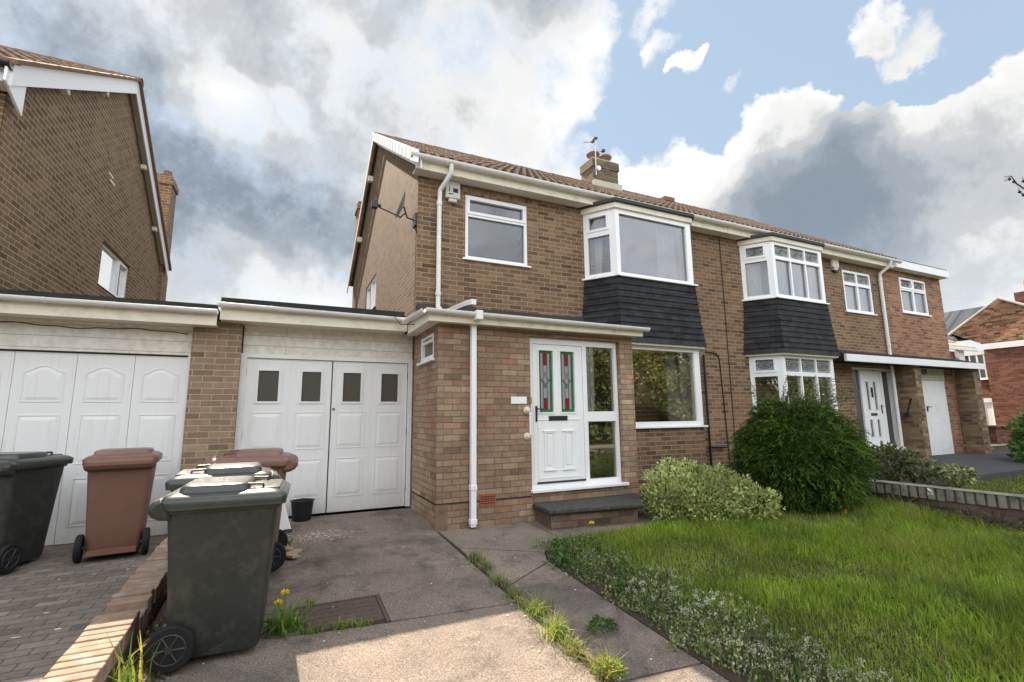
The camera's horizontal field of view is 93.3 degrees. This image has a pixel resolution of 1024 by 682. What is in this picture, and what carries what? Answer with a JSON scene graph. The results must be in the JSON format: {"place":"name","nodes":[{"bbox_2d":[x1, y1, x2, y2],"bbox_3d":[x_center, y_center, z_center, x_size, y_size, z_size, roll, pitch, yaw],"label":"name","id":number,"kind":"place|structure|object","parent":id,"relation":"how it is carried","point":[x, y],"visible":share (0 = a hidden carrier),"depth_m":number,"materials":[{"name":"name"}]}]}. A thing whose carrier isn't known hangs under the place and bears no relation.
{"place":"outdoors","nodes":[
{"label":"outdoors","id":0,"kind":"place"},
{"bbox_2d":[0,535,166,681],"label":"neighbour driveway","id":1,"kind":"structure","parent":0,"point":[74,600],"depth_m":3.70,"materials":[{"name":"grey brick"}]},
{"bbox_2d":[0,451,73,574],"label":"wheelie bin","id":2,"kind":"object","parent":1,"relation":"on","point":[29,483],"visible":1,"depth_m":4.51,"materials":[{"name":"grey plastic"}]},
{"bbox_2d":[72,447,162,562],"bbox_3d":[-4.033,1.640,4.983,0.604,1.043,0.721,5,-10,-32],"label":"wheelie bin","id":3,"kind":"object","parent":1,"relation":"on","point":[120,481],"visible":1,"depth_m":4.77,"materials":[{"name":"brown plastic"}]},
{"bbox_2d":[124,508,601,681],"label":"driveway","id":4,"kind":"structure","parent":0,"point":[468,630],"depth_m":3.45,"materials":[{"name":"concrete"}]},
{"bbox_2d":[82,630,166,681],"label":"grass tuft","id":5,"kind":"object","parent":4,"relation":"on","point":[132,673],"visible":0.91,"depth_m":2.66,"materials":[{"name":"green plant"}]},
{"bbox_2d":[117,615,170,681],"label":"leaf litter","id":6,"kind":"object","parent":4,"relation":"on","point":[149,631],"visible":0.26,"depth_m":2.97,"materials":[{"name":"plant"}]},
{"bbox_2d":[143,476,290,673],"bbox_3d":[-1.921,1.457,3.206,0.759,1.043,0.636,3,-9,-22],"label":"wheelie bin","id":7,"kind":"object","parent":4,"relation":"on","point":[221,534],"visible":0.98,"depth_m":2.98,"materials":[{"name":"grey plastic"}]},
{"bbox_2d":[165,461,280,491],"bbox_3d":[-2.278,1.512,3.822,0.759,1.043,0.636,4,-10,-27],"label":"wheelie bin","id":8,"kind":"object","parent":4,"relation":"on","point":[186,476],"visible":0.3,"depth_m":3.70,"materials":[{"name":"grey plastic"}]},
{"bbox_2d":[203,448,297,571],"bbox_3d":[-2.428,1.546,4.505,0.759,1.043,0.636,3,-10,-23],"label":"wheelie bin","id":9,"kind":"object","parent":4,"relation":"on","point":[281,461],"visible":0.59,"depth_m":4.37,"materials":[{"name":"brown plastic"}]},
{"bbox_2d":[213,589,340,648],"bbox_3d":[-1.601,1.871,3.211,0.689,0.329,0.861,-2,-9,12],"label":"dandelion","id":10,"kind":"object","parent":4,"relation":"on","point":[285,624],"visible":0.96,"depth_m":3.31,"materials":[{"name":"green plant"}]},
{"bbox_2d":[279,503,290,529],"bbox_3d":[-2.715,2.008,5.705,0.280,0.420,0.033,-2,-9,8],"label":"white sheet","id":11,"kind":"object","parent":4,"relation":"on","point":[284,523],"visible":0.29,"depth_m":5.67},
{"bbox_2d":[286,537,302,558],"bbox_3d":[-2.240,2.055,4.831,0.281,0.151,0.426,4,-10,-25],"label":"rubble heap","id":12,"kind":"object","parent":4,"relation":"on","point":[291,552],"visible":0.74,"depth_m":4.82,"materials":[{"name":"stone"}]},
{"bbox_2d":[290,498,314,521],"bbox_3d":[-2.656,2.114,6.119,0.290,0.288,0.287,4,-10,-25],"label":"bucket","id":13,"kind":"object","parent":4,"relation":"on","point":[301,509],"visible":1,"depth_m":6.02,"materials":[{"name":"black plastic"}]},
{"bbox_2d":[305,596,318,606],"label":"grass tuft","id":14,"kind":"object","parent":4,"relation":"on","point":[313,602],"visible":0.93,"depth_m":3.75,"materials":[{"name":"green plant"}]},
{"bbox_2d":[289,529,353,541],"bbox_3d":[-2.155,2.195,5.453,0.731,0.027,0.456,4,-10,-25],"label":"cement spill","id":15,"kind":"object","parent":4,"relation":"on","point":[320,535],"visible":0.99,"depth_m":5.45,"materials":[{"name":"concrete"}]},
{"bbox_2d":[13,551,651,663],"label":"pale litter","id":16,"kind":"object","parent":4,"relation":"on","point":[324,640],"visible":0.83,"depth_m":3.24,"materials":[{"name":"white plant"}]},
{"bbox_2d":[299,594,389,634],"bbox_3d":[-1.254,2.045,3.600,0.590,0.060,0.485,4,-10,-25],"label":"manhole cover","id":17,"kind":"object","parent":4,"relation":"on","point":[346,609],"visible":0.85,"depth_m":3.63,"materials":[{"name":"metal"}]},
{"bbox_2d":[44,483,728,559],"bbox_3d":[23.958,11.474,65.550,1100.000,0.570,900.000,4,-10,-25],"label":"ground","id":18,"kind":"structure","parent":0,"point":[311,516],"depth_m":6.75,"materials":[{"name":"concrete"}]},
{"bbox_2d":[0,45,178,300],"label":"detached house","id":19,"kind":"structure","parent":18,"relation":"on","point":[88,193],"depth_m":7.54,"materials":[{"name":"brick"}]},
{"bbox_2d":[97,243,127,297],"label":"window","id":20,"kind":"structure","parent":19,"relation":"in","point":[113,272],"depth_m":9.41,"materials":[{"name":"white plastic"}]},
{"bbox_2d":[40,538,167,681],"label":"garden wall","id":21,"kind":"structure","parent":18,"relation":"on","point":[136,603],"depth_m":2.94,"materials":[{"name":"brick"}]},
{"bbox_2d":[0,289,219,545],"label":"garage","id":22,"kind":"structure","parent":18,"relation":"on","point":[82,377],"depth_m":5.51,"materials":[{"name":"paint"}]},
{"bbox_2d":[0,351,15,451],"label":"garage door","id":23,"kind":"structure","parent":22,"relation":"in","point":[7,358],"depth_m":5.25,"materials":[{"name":"paint"}]},
{"bbox_2d":[1,351,77,545],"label":"garage door","id":24,"kind":"structure","parent":22,"relation":"in","point":[38,415],"depth_m":5.34,"materials":[{"name":"paint"}]},
{"bbox_2d":[54,353,135,544],"bbox_3d":[-4.730,1.194,5.513,0.532,2.095,0.039,4,-10,-25],"label":"garage door","id":25,"kind":"structure","parent":22,"relation":"in","point":[102,394],"depth_m":5.53,"materials":[{"name":"paint"}]},
{"bbox_2d":[126,355,187,535],"bbox_3d":[-4.245,1.224,5.739,0.532,2.095,0.039,4,-10,-25],"label":"garage door","id":26,"kind":"structure","parent":22,"relation":"in","point":[159,382],"depth_m":5.78,"materials":[{"name":"paint"}]},
{"bbox_2d":[180,320,244,471],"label":"brick pillar","id":27,"kind":"structure","parent":18,"relation":"on","point":[212,401],"depth_m":5.94,"materials":[{"name":"brown brick"}]},
{"bbox_2d":[218,297,412,516],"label":"garage","id":28,"kind":"structure","parent":18,"relation":"on","point":[325,395],"depth_m":6.59,"materials":[{"name":"white paint"}]},
{"bbox_2d":[241,358,331,515],"bbox_3d":[-2.967,1.250,6.354,1.052,2.025,0.032,4,-10,-25],"label":"garage door","id":29,"kind":"structure","parent":28,"relation":"in","point":[296,422],"depth_m":6.40,"materials":[{"name":"paint"}]},
{"bbox_2d":[326,361,406,512],"bbox_3d":[-2.000,1.310,6.804,1.052,2.025,0.034,4,-10,-25],"label":"garage door","id":30,"kind":"structure","parent":28,"relation":"in","point":[367,447],"depth_m":6.79,"materials":[{"name":"paint"}]},
{"bbox_2d":[401,307,649,531],"bbox_3d":[0.205,1.105,6.916,3.448,2.768,1.500,4,-10,-25],"label":"porch","id":31,"kind":"object","parent":18,"relation":"on","point":[478,460],"visible":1,"depth_m":6.43,"materials":[{"name":"brick"}]},
{"bbox_2d":[416,333,434,365],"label":"window","id":32,"kind":"structure","parent":31,"relation":"in","point":[427,343],"depth_m":6.59,"materials":[{"name":"white plastic"}]},
{"bbox_2d":[511,397,526,403],"bbox_3d":[0.091,0.785,6.401,0.230,0.095,0.014,4,-10,-25],"label":"name plate","id":33,"kind":"object","parent":31,"relation":"attached to","point":[518,400],"visible":1,"depth_m":6.39,"materials":[{"name":"white plastic"}]},
{"bbox_2d":[523,407,530,439],"bbox_3d":[0.212,1.086,6.375,0.100,0.440,0.076,4,-10,-25],"label":"grab rail","id":34,"kind":"object","parent":31,"relation":"attached to","point":[526,410],"visible":1,"depth_m":6.36,"materials":[{"name":"white plastic"}]},
{"bbox_2d":[532,344,585,483],"bbox_3d":[0.659,0.991,6.721,0.800,1.882,0.110,4,-10,-25],"label":"front door","id":35,"kind":"structure","parent":31,"relation":"in","point":[559,450],"depth_m":6.73,"materials":[{"name":"white plastic"}]},
{"bbox_2d":[347,132,736,507],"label":"semi detached house","id":36,"kind":"structure","parent":18,"relation":"on","point":[500,237],"depth_m":8.51,"materials":[{"name":"brick"}]},
{"bbox_2d":[366,276,375,308],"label":"window","id":37,"kind":"structure","parent":36,"relation":"in","point":[371,290],"depth_m":11.32,"materials":[{"name":"white plastic"}]},
{"bbox_2d":[371,191,416,227],"bbox_3d":[-1.785,-2.055,7.368,0.683,0.513,0.376,4,-10,-25],"label":"satellite dish","id":38,"kind":"object","parent":36,"relation":"attached to","point":[375,204],"visible":1,"depth_m":7.32,"materials":[{"name":"black metal"}]},
{"bbox_2d":[445,180,459,203],"bbox_3d":[-0.947,-2.378,7.718,0.240,0.360,0.079,4,-10,-25],"label":"alarm box","id":39,"kind":"object","parent":36,"relation":"attached to","point":[452,191],"visible":0.88,"depth_m":7.68,"materials":[{"name":"grey plastic"}]},
{"bbox_2d":[462,195,530,267],"bbox_3d":[-0.255,-1.803,8.024,1.215,1.107,0.120,4,-10,-25],"label":"window","id":40,"kind":"structure","parent":36,"relation":"in","point":[522,223],"depth_m":8.03,"materials":[{"name":"white plastic"}]},
{"bbox_2d":[580,151,621,190],"bbox_3d":[2.595,-4.708,14.150,0.960,1.580,0.730,4,-10,-25],"label":"chimney","id":41,"kind":"object","parent":36,"relation":"on","point":[606,175],"visible":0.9,"depth_m":13.96,"materials":[{"name":"brick"}]},
{"bbox_2d":[583,137,600,174],"bbox_3d":[2.218,-5.284,13.574,0.708,1.150,0.181,8,-12,-43],"label":"tv aerial","id":42,"kind":"object","parent":41,"relation":"attached to","point":[598,167],"visible":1,"depth_m":13.71,"materials":[{"name":"silver metal"}]},
{"bbox_2d":[582,208,619,280],"bbox_3d":[1.560,-1.704,8.574,0.702,1.242,0.130,-6,-10,30],"label":"bay window","id":43,"kind":"structure","parent":36,"relation":"in","point":[610,229],"depth_m":8.56,"materials":[{"name":"white plastic"}]},
{"bbox_2d":[615,208,696,286],"bbox_3d":[2.609,-1.681,8.793,1.860,1.242,0.130,4,-10,-25],"label":"bay window","id":44,"kind":"structure","parent":36,"relation":"in","point":[653,248],"depth_m":8.82,"materials":[{"name":"white plastic"}]},
{"bbox_2d":[632,345,705,428],"bbox_3d":[2.635,0.790,8.411,1.860,1.422,0.130,4,-10,-25],"label":"bay window","id":45,"kind":"structure","parent":36,"relation":"in","point":[675,371],"depth_m":8.58,"materials":[{"name":"white plastic"}]},
{"bbox_2d":[533,494,642,529],"bbox_3d":[1.138,2.262,6.281,1.696,0.328,0.676,4,-10,-25],"label":"doorstep","id":46,"kind":"object","parent":18,"relation":"on","point":[597,511],"visible":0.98,"depth_m":6.07,"materials":[{"name":"brick"}]},
{"bbox_2d":[622,189,991,481],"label":"semi detached house","id":47,"kind":"structure","parent":18,"relation":"on","point":[870,325],"depth_m":11.76,"materials":[{"name":"brick"}]},
{"bbox_2d":[739,241,778,301],"bbox_3d":[5.217,-1.478,10.281,0.710,1.242,0.130,-6,-10,29],"label":"bay window","id":48,"kind":"structure","parent":47,"relation":"in","point":[757,252],"depth_m":10.31,"materials":[{"name":"white plastic"}]},
{"bbox_2d":[749,355,785,424],"bbox_3d":[5.243,0.993,9.899,0.710,1.422,0.130,-6,-10,29],"label":"bay window","id":49,"kind":"structure","parent":47,"relation":"in","point":[760,366],"depth_m":9.97,"materials":[{"name":"white plastic"}]},
{"bbox_2d":[771,241,830,304],"bbox_3d":[6.223,-1.457,10.480,1.750,1.242,0.130,4,-10,-25],"label":"bay window","id":50,"kind":"structure","parent":47,"relation":"in","point":[798,271],"depth_m":10.52,"materials":[{"name":"white plastic"}]},
{"bbox_2d":[782,355,838,415],"bbox_3d":[6.236,1.002,10.127,1.650,1.390,0.070,4,-10,-25],"label":"bay window","id":51,"kind":"structure","parent":47,"relation":"in","point":[804,367],"depth_m":10.18,"materials":[{"name":"white plastic"}]},
{"bbox_2d":[830,258,838,271],"bbox_3d":[7.918,-1.889,11.868,0.240,0.400,0.075,4,-10,-25],"label":"alarm box","id":52,"kind":"object","parent":47,"relation":"attached to","point":[834,263],"visible":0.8,"depth_m":11.82,"materials":[{"name":"beige paint"}]},
{"bbox_2d":[842,270,877,315],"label":"window","id":53,"kind":"structure","parent":47,"relation":"in","point":[857,286],"depth_m":12.24,"materials":[{"name":"white plastic"}]},
{"bbox_2d":[861,370,887,445],"bbox_3d":[8.881,1.640,11.848,0.744,1.844,0.111,4,-10,-25],"label":"front door","id":54,"kind":"structure","parent":47,"relation":"in","point":[874,406],"depth_m":11.86,"materials":[{"name":"white plastic"}]},
{"bbox_2d":[898,277,931,316],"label":"window","id":55,"kind":"structure","parent":47,"relation":"in","point":[913,293],"depth_m":13.34,"materials":[{"name":"white plastic"}]},
{"bbox_2d":[922,380,954,454],"bbox_3d":[11.396,2.070,12.902,1.130,2.020,0.090,4,-10,-25],"label":"store door","id":56,"kind":"structure","parent":47,"relation":"in","point":[940,434],"depth_m":12.91,"materials":[{"name":"white paint"}]},
{"bbox_2d":[852,479,1023,531],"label":"garden wall","id":57,"kind":"structure","parent":18,"relation":"on","point":[1008,505],"depth_m":6.36,"materials":[{"name":"brick"}]},
{"bbox_2d":[948,340,977,444],"bbox_3d":[13.352,1.472,15.184,2.550,4.060,1.340,4,-10,-25],"label":"side extension","id":58,"kind":"object","parent":18,"relation":"on","point":[959,349],"visible":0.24,"depth_m":15.14,"materials":[{"name":"white brick"}]},
{"bbox_2d":[944,306,995,424],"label":"house","id":59,"kind":"structure","parent":18,"relation":"on","point":[954,319],"depth_m":22.00,"materials":[{"name":"brick"}]},
{"bbox_2d":[968,354,988,379],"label":"window","id":60,"kind":"structure","parent":59,"relation":"in","point":[977,361],"depth_m":21.59,"materials":[{"name":"white plastic"}]},
{"bbox_2d":[983,398,995,424],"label":"window","id":61,"kind":"structure","parent":59,"relation":"in","point":[988,404],"depth_m":21.33,"materials":[{"name":"white plastic"}]},
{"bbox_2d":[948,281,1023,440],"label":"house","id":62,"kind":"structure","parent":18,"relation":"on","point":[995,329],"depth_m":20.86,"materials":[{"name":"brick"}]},
{"bbox_2d":[964,425,1015,450],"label":"boundary wall","id":63,"kind":"structure","parent":18,"relation":"on","point":[998,435],"depth_m":14.36,"materials":[{"name":"brick"}]},
{"bbox_2d":[1001,411,1023,462],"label":"leafy shrub","id":64,"kind":"object","parent":18,"relation":"on","point":[1016,435],"visible":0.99,"depth_m":11.69,"materials":[{"name":"green plant"}]},
{"bbox_2d":[299,532,699,681],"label":"joint soil","id":65,"kind":"structure","parent":0,"point":[482,571],"depth_m":3.51,"materials":[{"name":"brown soil"}]},
{"bbox_2d":[301,618,330,635],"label":"grass tuft","id":66,"kind":"object","parent":65,"relation":"on","point":[313,629],"visible":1,"depth_m":3.32,"materials":[{"name":"green plant"}]},
{"bbox_2d":[330,616,365,632],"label":"grass tuft","id":67,"kind":"object","parent":65,"relation":"on","point":[345,627],"visible":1,"depth_m":3.38,"materials":[{"name":"green plant"}]},
{"bbox_2d":[354,615,373,628],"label":"grass tuft","id":68,"kind":"object","parent":65,"relation":"on","point":[362,622],"visible":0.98,"depth_m":3.43,"materials":[{"name":"green plant"}]},
{"bbox_2d":[487,571,522,587],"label":"grass tuft","id":69,"kind":"object","parent":65,"relation":"on","point":[494,580],"visible":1,"depth_m":4.20,"materials":[{"name":"green plant"}]},
{"bbox_2d":[503,588,530,602],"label":"grass tuft","id":70,"kind":"object","parent":65,"relation":"on","point":[516,594],"visible":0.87,"depth_m":3.91,"materials":[{"name":"green plant"}]},
{"bbox_2d":[468,551,617,681],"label":"joint grass","id":71,"kind":"structure","parent":65,"relation":"on","point":[515,590],"depth_m":3.80,"materials":[{"name":"green plant"}]},
{"bbox_2d":[528,605,598,643],"bbox_3d":[0.282,1.958,3.351,0.514,0.185,0.639,4,-10,-25],"label":"grass tuft","id":72,"kind":"object","parent":65,"relation":"on","point":[554,629],"visible":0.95,"depth_m":3.30,"materials":[{"name":"green plant"}]},
{"bbox_2d":[552,633,593,661],"bbox_3d":[0.453,1.969,3.114,0.433,0.139,0.326,-1,-9,6],"label":"grass tuft","id":73,"kind":"object","parent":65,"relation":"on","point":[571,650],"visible":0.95,"depth_m":3.10,"materials":[{"name":"green plant"}]},
{"bbox_2d":[566,641,628,681],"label":"grass tuft","id":74,"kind":"object","parent":65,"relation":"on","point":[601,670],"visible":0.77,"depth_m":2.88,"materials":[{"name":"green plant"}]},
{"bbox_2d":[0,0,1023,351],"label":"sky","id":75,"kind":"structure","parent":0,"point":[893,128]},
{"bbox_2d":[438,508,729,681],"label":"path","id":76,"kind":"structure","parent":0,"point":[640,644],"depth_m":3.91,"materials":[{"name":"concrete"}]},
{"bbox_2d":[456,547,486,563],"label":"grass tuft","id":77,"kind":"object","parent":76,"relation":"on","point":[476,556],"visible":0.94,"depth_m":4.73,"materials":[{"name":"green plant"}]},
{"bbox_2d":[466,558,498,571],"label":"grass tuft","id":78,"kind":"object","parent":76,"relation":"on","point":[488,565],"visible":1,"depth_m":4.53,"materials":[{"name":"green plant"}]},
{"bbox_2d":[509,587,560,622],"bbox_3d":[0.222,1.978,3.674,0.475,0.160,0.676,4,-10,-25],"label":"grass tuft","id":79,"kind":"object","parent":76,"relation":"on","point":[540,609],"visible":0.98,"depth_m":3.64,"materials":[{"name":"green plant"}]},
{"bbox_2d":[587,614,619,634],"bbox_3d":[0.629,1.986,3.394,0.253,0.097,0.214,4,-10,-25],"label":"weed cushion","id":80,"kind":"object","parent":76,"relation":"on","point":[597,620],"visible":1,"depth_m":3.37,"materials":[{"name":"green plant"}]},
{"bbox_2d":[589,653,627,680],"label":"weed cushion","id":81,"kind":"object","parent":76,"relation":"on","point":[620,668],"visible":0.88,"depth_m":2.85,"materials":[{"name":"green plant"}]},
{"bbox_2d":[546,486,841,681],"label":"flower bed","id":82,"kind":"object","parent":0,"point":[728,674],"visible":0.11,"depth_m":3.43,"materials":[{"name":"soil"}]},
{"bbox_2d":[541,552,578,568],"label":"leafy weed","id":83,"kind":"object","parent":82,"relation":"on","point":[560,560],"visible":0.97,"depth_m":4.62,"materials":[{"name":"green plant"}]},
{"bbox_2d":[548,537,572,547],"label":"leafy weed","id":84,"kind":"object","parent":82,"relation":"on","point":[559,541],"visible":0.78,"depth_m":5.16,"materials":[{"name":"green plant"}]},
{"bbox_2d":[556,544,580,558],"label":"leafy weed","id":85,"kind":"object","parent":82,"relation":"on","point":[567,551],"visible":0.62,"depth_m":4.89,"materials":[{"name":"green plant"}]},
{"bbox_2d":[607,580,633,591],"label":"leafy weed","id":86,"kind":"object","parent":82,"relation":"on","point":[619,585],"visible":0.78,"depth_m":4.06,"materials":[{"name":"green plant"}]},
{"bbox_2d":[638,454,785,527],"bbox_3d":[2.658,1.980,6.492,1.990,0.932,1.117,0,-9,-1],"label":"variegated shrub","id":87,"kind":"object","parent":82,"relation":"on","point":[704,481],"visible":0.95,"depth_m":6.28,"materials":[{"name":"green plant"}]},
{"bbox_2d":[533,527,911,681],"bbox_3d":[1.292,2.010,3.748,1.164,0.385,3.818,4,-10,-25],"label":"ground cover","id":88,"kind":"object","parent":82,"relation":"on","point":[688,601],"visible":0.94,"depth_m":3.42,"materials":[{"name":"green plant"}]},
{"bbox_2d":[725,375,883,516],"bbox_3d":[4.232,1.629,7.196,2.033,2.230,1.957,-8,-12,40],"label":"evergreen bush","id":89,"kind":"object","parent":82,"relation":"on","point":[795,452],"visible":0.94,"depth_m":6.70,"materials":[{"name":"green plant"}]},
{"bbox_2d":[570,492,1023,681],"bbox_3d":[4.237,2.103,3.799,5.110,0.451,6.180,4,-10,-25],"label":"lawn","id":90,"kind":"structure","parent":0,"point":[878,646],"depth_m":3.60,"materials":[{"name":"plant"}]},
{"bbox_2d":[572,521,604,547],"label":"dandelion","id":91,"kind":"object","parent":90,"relation":"on","point":[591,522],"visible":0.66,"depth_m":5.26,"materials":[{"name":"green plant"}]},
{"bbox_2d":[891,488,933,514],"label":"dandelion","id":92,"kind":"object","parent":90,"relation":"on","point":[929,491],"visible":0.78,"depth_m":6.46,"materials":[{"name":"white plant"}]},
{"bbox_2d":[912,502,1023,530],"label":"grass","id":93,"kind":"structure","parent":90,"relation":"on","point":[961,513],"depth_m":6.03,"materials":[{"name":"plant"}]},
{"bbox_2d":[869,473,969,486],"bbox_3d":[6.719,2.706,9.424,3.740,0.174,2.070,4,-10,-25],"label":"neighbour bed","id":94,"kind":"object","parent":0,"point":[939,483],"depth_m":9.13,"materials":[{"name":"soil"}]},
{"bbox_2d":[846,441,947,484],"bbox_3d":[6.625,2.216,8.690,2.298,0.902,0.975,0,-9,-1],"label":"hydrangea shrub","id":95,"kind":"object","parent":94,"relation":"on","point":[903,465],"visible":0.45,"depth_m":8.53,"materials":[{"name":"green plant"}]},
{"bbox_2d":[881,448,1023,480],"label":"tarmac drive","id":96,"kind":"structure","parent":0,"point":[996,464],"depth_m":11.11,"materials":[{"name":"grey asphalt"}]},
{"bbox_2d":[946,475,1023,494],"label":"neighbour lawn","id":97,"kind":"structure","parent":0,"point":[983,484],"depth_m":8.96,"materials":[{"name":"plant"}]},
{"bbox_2d":[934,462,978,487],"bbox_3d":[7.890,2.417,8.601,0.619,0.519,0.634,4,-10,-25],"label":"shrub","id":98,"kind":"object","parent":97,"relation":"on","point":[959,482],"visible":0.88,"depth_m":8.53,"materials":[{"name":"green plant"}]},
{"bbox_2d":[1004,176,1023,196],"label":"bare tree","id":99,"kind":"object","parent":97,"relation":"on","point":[1015,182],"visible":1,"depth_m":8.23,"materials":[{"name":"plant"}]}
]}

